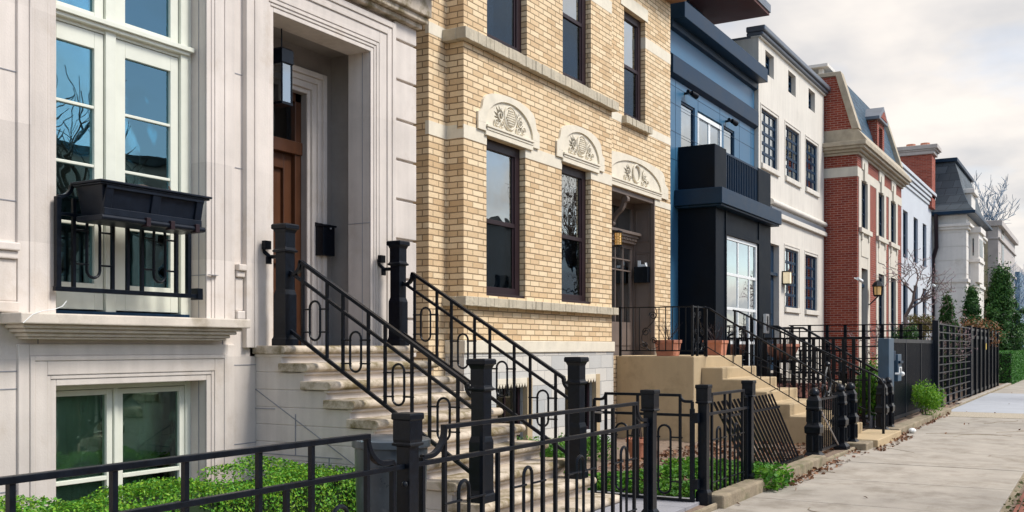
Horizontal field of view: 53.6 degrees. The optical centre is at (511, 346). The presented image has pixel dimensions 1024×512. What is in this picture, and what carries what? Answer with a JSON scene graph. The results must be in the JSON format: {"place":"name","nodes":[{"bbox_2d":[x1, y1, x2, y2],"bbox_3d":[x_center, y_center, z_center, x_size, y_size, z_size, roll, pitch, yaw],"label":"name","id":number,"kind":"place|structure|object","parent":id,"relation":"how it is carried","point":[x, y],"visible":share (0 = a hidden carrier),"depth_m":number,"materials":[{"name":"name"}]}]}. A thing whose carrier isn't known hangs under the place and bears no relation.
{"place":"outdoors","nodes":[
{"label":"outdoors","id":0,"kind":"place"},
{"bbox_2d":[587,490,699,511],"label":"entry path","id":1,"kind":"structure","parent":0,"point":[669,506],"depth_m":9.75,"materials":[{"name":"grey concrete"}]},
{"bbox_2d":[592,392,699,502],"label":"garden gate","id":2,"kind":"structure","parent":1,"relation":"on","point":[694,419],"depth_m":10.09,"materials":[{"name":"black metal"}]},
{"bbox_2d":[559,382,1004,511],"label":"garden soil","id":3,"kind":"structure","parent":0,"point":[663,444],"depth_m":15.46,"materials":[{"name":"brown soil"}]},
{"bbox_2d":[0,455,355,511],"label":"boxwood hedge","id":4,"kind":"object","parent":3,"relation":"on","point":[329,496],"visible":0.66,"depth_m":7.62,"materials":[{"name":"green plant"}]},
{"bbox_2d":[0,412,423,511],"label":"iron fence","id":5,"kind":"object","parent":3,"relation":"on","point":[407,435],"visible":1,"depth_m":4.89,"materials":[{"name":"black metal"}]},
{"bbox_2d":[351,434,430,511],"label":"round bin","id":6,"kind":"object","parent":3,"relation":"on","point":[383,448],"visible":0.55,"depth_m":6.04,"materials":[{"name":"plastic"}]},
{"bbox_2d":[402,389,659,511],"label":"iron fence","id":7,"kind":"object","parent":3,"relation":"on","point":[649,403],"visible":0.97,"depth_m":7.45,"materials":[{"name":"black metal"}]},
{"bbox_2d":[517,435,564,472],"bbox_3d":[0.264,1.344,12.588,1.288,0.506,1.047,0,0,30],"label":"leafy shrub","id":8,"kind":"object","parent":3,"relation":"on","point":[548,452],"visible":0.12,"depth_m":12.31,"materials":[{"name":"green plant"}]},
{"bbox_2d":[558,432,618,460],"bbox_3d":[0.961,1.372,13.968,0.926,0.450,1.019,0,0,-41],"label":"leafy shrub","id":9,"kind":"object","parent":3,"relation":"on","point":[598,445],"visible":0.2,"depth_m":13.84,"materials":[{"name":"green plant"}]},
{"bbox_2d":[629,411,642,458],"bbox_3d":[1.738,1.149,14.028,0.330,0.802,0.330,0,0,30],"label":"clay pot","id":10,"kind":"object","parent":3,"relation":"on","point":[640,446],"visible":0.24,"depth_m":13.93,"materials":[{"name":"ceramic"}]},
{"bbox_2d":[587,456,766,497],"bbox_3d":[1.866,1.485,11.956,1.851,0.200,3.301,0,0,30],"label":"ivy","id":11,"kind":"object","parent":3,"relation":"on","point":[664,483],"visible":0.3,"depth_m":11.50,"materials":[{"name":"green plant"}]},
{"bbox_2d":[695,380,755,505],"bbox_3d":[2.269,0.987,10.665,0.134,1.226,1.614,0,0,30],"label":"iron fence","id":12,"kind":"object","parent":3,"relation":"on","point":[704,397],"visible":0.91,"depth_m":10.57,"materials":[{"name":"black metal"}]},
{"bbox_2d":[617,355,861,445],"bbox_3d":[3.994,0.928,17.517,3.608,1.543,2.600,0,0,30],"label":"concrete stoop","id":13,"kind":"object","parent":3,"relation":"on","point":[683,375],"visible":0.5,"depth_m":16.83,"materials":[{"name":"beige concrete"}]},
{"bbox_2d":[619,305,705,355],"bbox_3d":[2.562,-0.263,17.246,1.324,0.840,0.644,0,0,30],"label":"stoop railing","id":14,"kind":"object","parent":13,"relation":"on","point":[696,331],"visible":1,"depth_m":16.95,"materials":[{"name":"black metal"}]},
{"bbox_2d":[653,316,682,355],"bbox_3d":[2.640,-0.183,17.102,0.516,0.680,0.515,0,0,-44],"label":"planter pot","id":15,"kind":"object","parent":13,"relation":"on","point":[668,347],"visible":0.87,"depth_m":16.97,"materials":[{"name":"ceramic"}]},
{"bbox_2d":[700,321,728,354],"bbox_3d":[3.677,-0.168,18.209,0.484,0.649,0.638,0,0,-36],"label":"planter pot","id":16,"kind":"object","parent":13,"relation":"on","point":[719,346],"visible":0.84,"depth_m":18.09,"materials":[{"name":"ceramic"}]},
{"bbox_2d":[704,307,848,420],"bbox_3d":[4.312,0.373,16.522,2.470,2.105,0.034,0,0,30],"label":"step railing","id":17,"kind":"object","parent":13,"relation":"on","point":[747,331],"visible":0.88,"depth_m":16.65,"materials":[{"name":"black metal"}]},
{"bbox_2d":[733,309,884,433],"bbox_3d":[5.170,0.410,17.816,2.650,2.180,0.040,0,0,30],"label":"step railing","id":18,"kind":"object","parent":13,"relation":"attached to","point":[869,373],"visible":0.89,"depth_m":17.78,"materials":[{"name":"black metal"}]},
{"bbox_2d":[713,393,798,464],"bbox_3d":[3.023,1.050,12.358,0.330,0.871,2.565,0,0,30],"label":"leaning railing","id":19,"kind":"object","parent":3,"relation":"on","point":[767,408],"visible":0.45,"depth_m":12.63,"materials":[{"name":"black metal"}]},
{"bbox_2d":[727,337,870,425],"bbox_3d":[5.309,0.660,20.049,3.420,1.680,0.040,0,0,30],"label":"flat bar fence","id":20,"kind":"object","parent":3,"relation":"on","point":[843,380],"visible":0.44,"depth_m":19.75,"materials":[{"name":"black metal"}]},
{"bbox_2d":[771,370,829,409],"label":"entry steps","id":21,"kind":"structure","parent":3,"relation":"on","point":[787,374],"depth_m":23.54,"materials":[{"name":"concrete"}]},
{"bbox_2d":[804,388,823,455],"bbox_3d":[4.157,1.081,13.951,0.250,1.037,0.250,0,0,30],"label":"ornate post","id":22,"kind":"object","parent":3,"relation":"on","point":[813,429],"visible":0.94,"depth_m":13.88,"materials":[{"name":"black metal"}]},
{"bbox_2d":[797,382,868,423],"bbox_3d":[7.060,1.171,23.079,3.300,0.678,6.700,0,0,30],"label":"mulch bed","id":23,"kind":"object","parent":3,"relation":"on","point":[800,392],"visible":0.02,"depth_m":20.23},
{"bbox_2d":[762,314,768,375],"bbox_3d":[5.594,0.290,22.369,0.120,2.021,0.260,0,0,30],"label":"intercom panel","id":24,"kind":"object","parent":23,"relation":"on","point":[765,318],"visible":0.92,"depth_m":22.32,"materials":[{"name":"metal"}]},
{"bbox_2d":[758,359,811,384],"bbox_3d":[5.999,0.645,22.250,0.800,0.710,1.500,0,0,30],"label":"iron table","id":25,"kind":"object","parent":23,"relation":"on","point":[762,361],"visible":0.22,"depth_m":21.80,"materials":[{"name":"black metal"}]},
{"bbox_2d":[767,335,798,359],"bbox_3d":[5.874,-0.006,22.034,0.760,0.592,0.760,0,0,30],"label":"bowl planter","id":26,"kind":"object","parent":25,"relation":"on","point":[787,349],"visible":0.46,"depth_m":21.78,"materials":[{"name":"ceramic"}]},
{"bbox_2d":[767,325,860,384],"bbox_3d":[6.334,0.446,22.229,2.800,1.847,0.048,0,0,30],"label":"entry railing","id":27,"kind":"object","parent":23,"relation":"on","point":[792,334],"visible":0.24,"depth_m":22.05,"materials":[{"name":"black metal"}]},
{"bbox_2d":[796,350,847,384],"bbox_3d":[6.326,0.530,20.823,1.000,0.940,0.560,0,0,30],"label":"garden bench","id":28,"kind":"object","parent":23,"relation":"on","point":[840,368],"visible":0.49,"depth_m":20.90,"materials":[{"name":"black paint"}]},
{"bbox_2d":[777,382,866,420],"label":"bark chips","id":29,"kind":"object","parent":23,"relation":"on","point":[810,387],"visible":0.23,"depth_m":20.91,"materials":[{"name":"brown wood"}]},
{"bbox_2d":[776,327,877,381],"bbox_3d":[7.440,0.446,24.131,2.800,1.847,0.048,0,0,30],"label":"entry railing","id":30,"kind":"object","parent":23,"relation":"on","point":[847,353],"visible":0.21,"depth_m":24.06,"materials":[{"name":"black metal"}]},
{"bbox_2d":[831,384,849,449],"bbox_3d":[4.962,1.081,15.334,0.250,1.037,0.250,0,0,30],"label":"ornate post","id":31,"kind":"object","parent":3,"relation":"on","point":[843,421],"visible":0.69,"depth_m":15.24,"materials":[{"name":"black metal"}]},
{"bbox_2d":[820,362,838,450],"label":"iron gate","id":32,"kind":"structure","parent":31,"relation":"attached to","point":[832,428],"depth_m":14.69,"materials":[{"name":"metal"}]},
{"bbox_2d":[845,382,858,441],"bbox_3d":[5.339,1.081,15.983,0.250,1.037,0.250,0,0,30],"label":"ornate post","id":33,"kind":"object","parent":3,"relation":"on","point":[853,418],"visible":0.67,"depth_m":15.89,"materials":[{"name":"black metal"}]},
{"bbox_2d":[789,324,931,382],"bbox_3d":[8.915,0.513,26.050,3.580,2.174,0.040,0,0,30],"label":"horizontal rail fence","id":34,"kind":"object","parent":3,"relation":"on","point":[881,331],"visible":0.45,"depth_m":26.01,"materials":[{"name":"black metal"}]},
{"bbox_2d":[855,372,877,419],"bbox_3d":[6.931,1.025,19.797,0.558,1.095,0.673,0,0,30],"label":"garden shrub","id":35,"kind":"object","parent":3,"relation":"on","point":[873,386],"visible":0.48,"depth_m":19.66,"materials":[{"name":"green plant"}]},
{"bbox_2d":[856,355,877,383],"bbox_3d":[9.675,0.895,27.220,0.920,1.356,1.339,0,0,-9],"label":"garden shrub","id":36,"kind":"object","parent":3,"relation":"on","point":[875,366],"visible":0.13,"depth_m":27.08,"materials":[{"name":"green plant"}]},
{"bbox_2d":[875,378,889,429],"bbox_3d":[6.671,1.081,18.273,0.250,1.037,0.250,0,0,30],"label":"ornate post","id":37,"kind":"object","parent":3,"relation":"on","point":[878,416],"visible":0.78,"depth_m":18.21,"materials":[{"name":"black metal"}]},
{"bbox_2d":[878,338,893,403],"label":"steel pillar","id":38,"kind":"structure","parent":3,"relation":"on","point":[885,357],"depth_m":19.16,"materials":[{"name":"metal"}]},
{"bbox_2d":[885,377,894,426],"bbox_3d":[6.973,1.081,18.792,0.250,1.037,0.250,0,0,30],"label":"ornate post","id":39,"kind":"object","parent":3,"relation":"on","point":[890,395],"visible":0.44,"depth_m":18.71,"materials":[{"name":"black metal"}]},
{"bbox_2d":[841,249,977,384],"bbox_3d":[11.511,-0.544,29.104,3.650,4.501,2.460,0,0,-10],"label":"magnolia tree","id":40,"kind":"object","parent":3,"relation":"on","point":[925,298],"visible":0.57,"depth_m":28.57,"materials":[{"name":"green plant"}]},
{"bbox_2d":[894,339,932,419],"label":"picket gate","id":41,"kind":"structure","parent":3,"relation":"on","point":[917,360],"depth_m":22.11,"materials":[{"name":"black metal"}]},
{"bbox_2d":[894,351,904,380],"bbox_3d":[7.567,0.380,19.779,0.315,0.600,0.895,0,0,30],"label":"gate handle","id":42,"kind":"object","parent":41,"relation":"attached to","point":[898,373],"visible":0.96,"depth_m":19.86,"materials":[{"name":"silver metal"}]},
{"bbox_2d":[911,379,946,417],"bbox_3d":[9.060,1.157,22.130,0.819,0.934,0.838,0,0,30],"label":"roadside bush","id":43,"kind":"object","parent":3,"relation":"on","point":[920,395],"visible":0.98,"depth_m":22.02,"materials":[{"name":"green plant"}]},
{"bbox_2d":[932,320,971,408],"bbox_3d":[12.365,0.500,28.323,0.140,2.300,7.580,0,0,30],"label":"grid fence","id":44,"kind":"object","parent":3,"relation":"on","point":[936,340],"visible":0.79,"depth_m":27.42,"materials":[{"name":"black metal"}]},
{"bbox_2d":[938,289,966,391],"bbox_3d":[15.083,-0.045,35.166,1.786,3.939,1.868,0,0,-30],"label":"evergreen tree","id":45,"kind":"object","parent":3,"relation":"on","point":[947,315],"visible":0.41,"depth_m":35.01,"materials":[{"name":"green plant"}]},
{"bbox_2d":[951,284,1004,385],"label":"evergreen tree","id":46,"kind":"object","parent":3,"relation":"on","point":[971,305],"visible":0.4,"depth_m":40.13,"materials":[{"name":"green plant"}]},
{"bbox_2d":[950,314,1008,351],"bbox_3d":[17.093,-0.445,37.832,2.715,1.543,1.964,0,0,30],"label":"brown leaf shrub","id":47,"kind":"object","parent":3,"relation":"on","point":[979,326],"visible":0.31,"depth_m":37.29,"materials":[{"name":"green plant"}]},
{"bbox_2d":[955,383,1009,403],"bbox_3d":[19.701,1.615,40.599,0.160,0.170,30.000,0,0,30],"label":"garden edging","id":48,"kind":"object","parent":3,"relation":"on","point":[975,396],"visible":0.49,"depth_m":32.41,"materials":[{"name":"concrete"}]},
{"bbox_2d":[972,327,998,394],"bbox_3d":[16.672,0.480,35.709,0.120,2.240,9.600,0,0,30],"label":"slat fence","id":49,"kind":"object","parent":3,"relation":"on","point":[985,369],"visible":0.87,"depth_m":35.07,"materials":[{"name":"black metal"}]},
{"bbox_2d":[972,170,1019,223],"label":"bare tree","id":50,"kind":"object","parent":3,"relation":"on","point":[997,213],"visible":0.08,"depth_m":76.94,"materials":[{"name":"grey plant"}]},
{"bbox_2d":[984,252,1023,350],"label":"evergreen tree","id":51,"kind":"object","parent":3,"relation":"on","point":[1000,306],"visible":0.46,"depth_m":51.86,"materials":[{"name":"green plant"}]},
{"bbox_2d":[999,350,1023,383],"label":"street hedge","id":52,"kind":"object","parent":3,"relation":"on","point":[1011,362],"visible":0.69,"depth_m":42.99,"materials":[{"name":"green plant"}]},
{"bbox_2d":[1008,261,1023,307],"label":"bare tree","id":53,"kind":"object","parent":3,"relation":"on","point":[1019,291],"visible":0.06,"depth_m":61.08,"materials":[{"name":"grey plant"}]},
{"bbox_3d":[12.233,0.720,30.482,0.800,1.760,1.600,0,0,30],"label":"stone trough","id":54,"kind":"object","parent":3,"relation":"on","visible":0},
{"bbox_2d":[901,313,933,339],"bbox_3d":[12.272,-0.508,30.551,1.076,1.024,0.978,0,0,30],"label":"clipped ball","id":55,"kind":"object","parent":54,"relation":"in","point":[927,319],"visible":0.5,"depth_m":30.34,"materials":[{"name":"green plant"}]},
{"bbox_2d":[712,380,1023,511],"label":"sidewalk","id":56,"kind":"structure","parent":0,"point":[938,470],"depth_m":12.50,"materials":[{"name":"concrete"}]},
{"bbox_2d":[752,461,794,491],"bbox_3d":[2.934,1.441,11.486,0.428,0.319,0.765,0,0,30],"label":"ivy spill","id":57,"kind":"object","parent":56,"relation":"on","point":[770,472],"visible":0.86,"depth_m":11.33,"materials":[{"name":"green plant"}]},
{"bbox_2d":[597,387,995,495],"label":"leaf litter","id":58,"kind":"object","parent":56,"relation":"on","point":[665,453],"visible":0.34,"depth_m":14.40,"materials":[{"name":"brown plant"}]},
{"bbox_2d":[693,383,1011,511],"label":"garden edging","id":59,"kind":"object","parent":56,"relation":"on","point":[728,496],"visible":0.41,"depth_m":12.64,"materials":[{"name":"concrete"}]},
{"bbox_2d":[857,429,900,447],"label":"stoop foot slab","id":60,"kind":"structure","parent":56,"relation":"on","point":[877,437],"depth_m":16.83,"materials":[{"name":"beige concrete"}]},
{"bbox_2d":[715,0,1023,271],"label":"sky","id":61,"kind":"structure","parent":0,"point":[949,74],"materials":[{"name":"white"}]},
{"bbox_2d":[951,393,1023,413],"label":"sidewalk driveway crossing","id":62,"kind":"object","parent":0,"point":[1001,403],"visible":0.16,"depth_m":27.93,"materials":[{"name":"grey concrete"}]},
{"bbox_2d":[1000,473,1023,511],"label":"sidewalk base","id":63,"kind":"object","parent":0,"point":[1014,493],"depth_m":11.07,"materials":[{"name":"concrete"}]},
{"bbox_2d":[945,412,1023,418],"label":"sidewalk pebble strip","id":64,"kind":"object","parent":63,"relation":"on","point":[989,415],"visible":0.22,"depth_m":23.50,"materials":[{"name":"concrete"}]},
{"bbox_3d":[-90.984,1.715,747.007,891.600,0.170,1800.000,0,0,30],"label":"ground behind houses","id":65,"kind":"structure","parent":0,"visible":0},
{"bbox_2d":[0,0,618,511],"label":"limestone house","id":66,"kind":"structure","parent":65,"relation":"on","point":[172,94],"depth_m":9.10,"materials":[{"name":"white stone"}]},
{"bbox_2d":[56,381,190,503],"bbox_3d":[-3.328,0.890,8.512,0.152,1.180,1.503,0,0,30],"label":"window","id":67,"kind":"structure","parent":66,"relation":"in","point":[145,421],"depth_m":8.48,"materials":[{"name":"glass"}]},
{"bbox_2d":[56,0,193,317],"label":"window","id":68,"kind":"structure","parent":66,"relation":"in","point":[134,55],"depth_m":8.64,"materials":[{"name":"beige paint"}]},
{"bbox_2d":[53,184,202,299],"bbox_3d":[-3.111,-0.833,8.287,0.090,0.845,1.442,0,0,30],"label":"window guard","id":69,"kind":"object","parent":66,"relation":"attached to","point":[193,293],"visible":0.8,"depth_m":8.10,"materials":[{"name":"black paint"}]},
{"bbox_2d":[70,178,211,234],"bbox_3d":[-2.950,-1.134,8.136,0.360,0.378,1.100,0,0,30],"label":"window box","id":70,"kind":"object","parent":69,"relation":"attached to","point":[107,202],"visible":1,"depth_m":7.95,"materials":[{"name":"black metal"}]},
{"bbox_2d":[273,28,293,107],"bbox_3d":[-2.334,-2.872,10.268,0.170,0.856,0.170,0,0,30],"label":"hanging lantern","id":71,"kind":"object","parent":66,"relation":"hanging from","point":[283,60],"visible":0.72,"depth_m":10.22,"materials":[{"name":"black paint"}]},
{"bbox_2d":[273,92,301,345],"bbox_3d":[-2.741,-1.405,10.683,0.140,2.791,1.413,0,0,30],"label":"door","id":72,"kind":"structure","parent":66,"relation":"in","point":[287,145],"depth_m":11.16,"materials":[{"name":"brown wood"}]},
{"bbox_2d":[315,222,336,256],"bbox_3d":[-2.096,-1.206,11.353,0.194,0.382,0.220,0,0,30],"label":"letter box","id":73,"kind":"object","parent":66,"relation":"attached to","point":[324,239],"visible":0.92,"depth_m":11.28,"materials":[{"name":"black paint"}]},
{"bbox_2d":[262,223,495,503],"bbox_3d":[-1.262,0.069,9.017,2.511,2.442,0.184,0,0,30],"label":"stair railing","id":74,"kind":"object","parent":66,"relation":"on","point":[479,387],"visible":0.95,"depth_m":8.98,"materials":[{"name":"black metal"}]},
{"bbox_2d":[377,240,588,478],"bbox_3d":[-0.372,0.069,10.547,2.511,2.442,0.184,0,0,30],"label":"stair railing","id":75,"kind":"object","parent":66,"relation":"on","point":[574,383],"visible":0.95,"depth_m":10.46,"materials":[{"name":"black metal"}]},
{"bbox_2d":[413,0,685,450],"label":"brick house","id":76,"kind":"structure","parent":65,"relation":"on","point":[543,145],"depth_m":14.50,"materials":[{"name":"beige brick"}]},
{"bbox_2d":[486,139,519,295],"bbox_3d":[-0.199,-1.703,13.671,0.110,2.075,1.028,0,0,30],"label":"window","id":77,"kind":"structure","parent":76,"relation":"in","point":[502,161],"depth_m":13.74,"materials":[{"name":"grey glass"}]},
{"bbox_2d":[487,0,520,52],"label":"window","id":78,"kind":"structure","parent":76,"relation":"in","point":[503,16],"depth_m":13.80,"materials":[{"name":"glass"}]},
{"bbox_2d":[496,386,519,439],"bbox_3d":[-0.111,0.885,13.752,0.060,0.830,0.789,0,0,30],"label":"window","id":79,"kind":"structure","parent":76,"relation":"in","point":[507,400],"depth_m":13.85,"materials":[{"name":"brown paint"}]},
{"bbox_2d":[562,164,585,301],"bbox_3d":[0.859,-1.703,15.490,0.110,2.075,0.996,0,0,30],"label":"window","id":80,"kind":"structure","parent":76,"relation":"in","point":[573,180],"depth_m":15.61,"materials":[{"name":"black glass"}]},
{"bbox_2d":[563,0,585,85],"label":"window","id":81,"kind":"structure","parent":76,"relation":"in","point":[574,11],"depth_m":15.62,"materials":[{"name":"glass"}]},
{"bbox_2d":[565,381,588,428],"bbox_3d":[0.940,0.885,15.560,0.060,0.830,1.023,0,0,30],"label":"window","id":82,"kind":"structure","parent":76,"relation":"in","point":[586,385],"depth_m":15.95,"materials":[{"name":"brown paint"}]},
{"bbox_2d":[612,230,622,246],"bbox_3d":[1.773,-1.820,17.077,0.201,0.280,0.150,0,0,56],"label":"wall lamp","id":83,"kind":"object","parent":76,"relation":"attached to","point":[617,238],"visible":0.98,"depth_m":17.01,"materials":[{"name":"black paint"}]},
{"bbox_2d":[612,198,634,354],"bbox_3d":[1.786,-1.266,18.168,0.080,2.847,1.967,0,0,30],"label":"door","id":84,"kind":"structure","parent":76,"relation":"in","point":[623,258],"depth_m":18.66,"materials":[{"name":"beige paint"}]},
{"bbox_2d":[624,11,640,121],"bbox_3d":[2.057,-4.950,18.068,0.110,1.918,0.952,0,0,30],"label":"window","id":85,"kind":"structure","parent":76,"relation":"in","point":[632,27],"depth_m":18.19,"materials":[{"name":"grey glass"}]},
{"bbox_2d":[634,260,649,282],"bbox_3d":[2.416,-1.396,18.853,0.280,0.417,0.119,0,0,30],"label":"letter box","id":86,"kind":"object","parent":76,"relation":"attached to","point":[641,273],"visible":1,"depth_m":18.80,"materials":[{"name":"black paint"}]},
{"bbox_2d":[670,0,781,376],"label":"modern house","id":87,"kind":"structure","parent":65,"relation":"on","point":[725,216],"depth_m":20.88,"materials":[{"name":"blue paint"}]},
{"bbox_2d":[681,101,693,146],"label":"window","id":88,"kind":"structure","parent":87,"relation":"in","point":[687,119],"depth_m":20.79,"materials":[{"name":"grey glass"}]},
{"bbox_2d":[698,113,721,146],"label":"window","id":89,"kind":"structure","parent":87,"relation":"in","point":[707,133],"depth_m":21.82,"materials":[{"name":"grey glass"}]},
{"bbox_2d":[724,126,732,154],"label":"window","id":90,"kind":"structure","parent":87,"relation":"in","point":[728,140],"depth_m":23.10,"materials":[{"name":"grey glass"}]},
{"bbox_2d":[727,235,756,365],"bbox_3d":[4.828,-0.780,21.409,0.060,2.960,2.167,0,0,30],"label":"window","id":91,"kind":"structure","parent":87,"relation":"in","point":[741,254],"depth_m":21.46,"materials":[{"name":"clear glass"}]},
{"bbox_2d":[732,24,830,376],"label":"stucco house","id":92,"kind":"structure","parent":65,"relation":"on","point":[792,92],"depth_m":27.46,"materials":[{"name":"white paint"}]},
{"bbox_2d":[762,110,775,168],"bbox_3d":[6.407,-5.186,25.498,0.060,1.370,1.420,0,0,30],"label":"window","id":93,"kind":"structure","parent":92,"relation":"in","point":[768,122],"depth_m":25.63,"materials":[{"name":"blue glass"}]},
{"bbox_2d":[771,245,777,369],"bbox_3d":[6.593,-0.981,25.877,0.140,3.261,0.877,0,0,30],"label":"door","id":94,"kind":"structure","parent":92,"relation":"in","point":[773,274],"depth_m":26.16,"materials":[{"name":"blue metal"}]},
{"bbox_2d":[782,271,791,284],"bbox_3d":[7.181,-1.798,26.470,0.200,0.347,0.260,0,0,30],"label":"wall lamp","id":95,"kind":"object","parent":92,"relation":"attached to","point":[786,277],"visible":1,"depth_m":26.38,"materials":[{"name":"beige glass"}]},
{"bbox_2d":[785,248,796,307],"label":"window","id":96,"kind":"structure","parent":92,"relation":"in","point":[790,256],"depth_m":27.47,"materials":[{"name":"glass"}]},
{"bbox_2d":[786,126,797,180],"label":"window","id":97,"kind":"structure","parent":92,"relation":"in","point":[791,137],"depth_m":27.53,"materials":[{"name":"blue metal"}]},
{"bbox_2d":[805,255,814,310],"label":"window","id":98,"kind":"structure","parent":92,"relation":"in","point":[809,260],"depth_m":29.23,"materials":[{"name":"blue glass"}]},
{"bbox_2d":[806,140,815,190],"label":"window","id":99,"kind":"structure","parent":92,"relation":"in","point":[810,149],"depth_m":29.33,"materials":[{"name":"blue metal"}]},
{"bbox_2d":[808,63,910,383],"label":"red brick house","id":100,"kind":"structure","parent":65,"relation":"on","point":[867,179],"depth_m":30.48,"materials":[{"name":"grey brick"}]},
{"bbox_2d":[862,183,864,227],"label":"window","id":101,"kind":"structure","parent":100,"relation":"in","point":[863,185],"depth_m":31.24,"materials":[{"name":"glass"}]},
{"bbox_2d":[868,280,883,304],"bbox_3d":[11.251,-1.660,31.244,0.346,0.764,0.475,0,0,-30],"label":"wall lantern","id":102,"kind":"object","parent":100,"relation":"attached to","point":[877,285],"depth_m":31.14,"materials":[{"name":"black paint"}]},
{"bbox_2d":[879,194,881,236],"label":"window","id":103,"kind":"structure","parent":100,"relation":"in","point":[880,197],"depth_m":33.64,"materials":[{"name":"black glass"}]},
{"bbox_2d":[891,202,893,242],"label":"window","id":104,"kind":"structure","parent":100,"relation":"in","point":[892,205],"depth_m":35.57,"materials":[{"name":"black glass"}]},
{"bbox_2d":[891,279,893,336],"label":"window","id":105,"kind":"structure","parent":100,"relation":"in","point":[892,283],"depth_m":35.57,"materials":[{"name":"black glass"}]},
{"bbox_2d":[897,142,941,339],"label":"pale stucco house","id":106,"kind":"structure","parent":65,"relation":"on","point":[918,195],"depth_m":42.91,"materials":[{"name":"white paint"}]},
{"bbox_2d":[903,211,905,257],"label":"window","id":107,"kind":"structure","parent":106,"relation":"in","point":[904,214],"depth_m":39.94,"materials":[{"name":"glass"}]},
{"bbox_2d":[931,157,992,372],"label":"slate roofed house","id":108,"kind":"structure","parent":65,"relation":"on","point":[961,226],"depth_m":45.64,"materials":[{"name":"stone"}]},
{"bbox_2d":[984,220,1018,324],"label":"sandstone house","id":109,"kind":"structure","parent":65,"relation":"on","point":[1002,239],"depth_m":54.55,"materials":[{"name":"grey stone"}]},
{"bbox_2d":[1015,263,1023,347],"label":"distant house","id":110,"kind":"structure","parent":65,"relation":"on","point":[1018,269],"depth_m":76.91,"materials":[{"name":"grey stone"}]},
{"bbox_3d":[10.976,0.975,28.321,0.640,1.250,0.640,0,0,30],"label":"ball stand","id":111,"kind":"object","parent":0,"visible":0},
{"bbox_2d":[891,322,918,339],"bbox_3d":[10.999,-0.139,28.286,0.849,1.124,0.790,0,0,30],"label":"clipped ball","id":112,"kind":"object","parent":111,"relation":"on","point":[909,333],"visible":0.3,"depth_m":28.14,"materials":[{"name":"green plant"}]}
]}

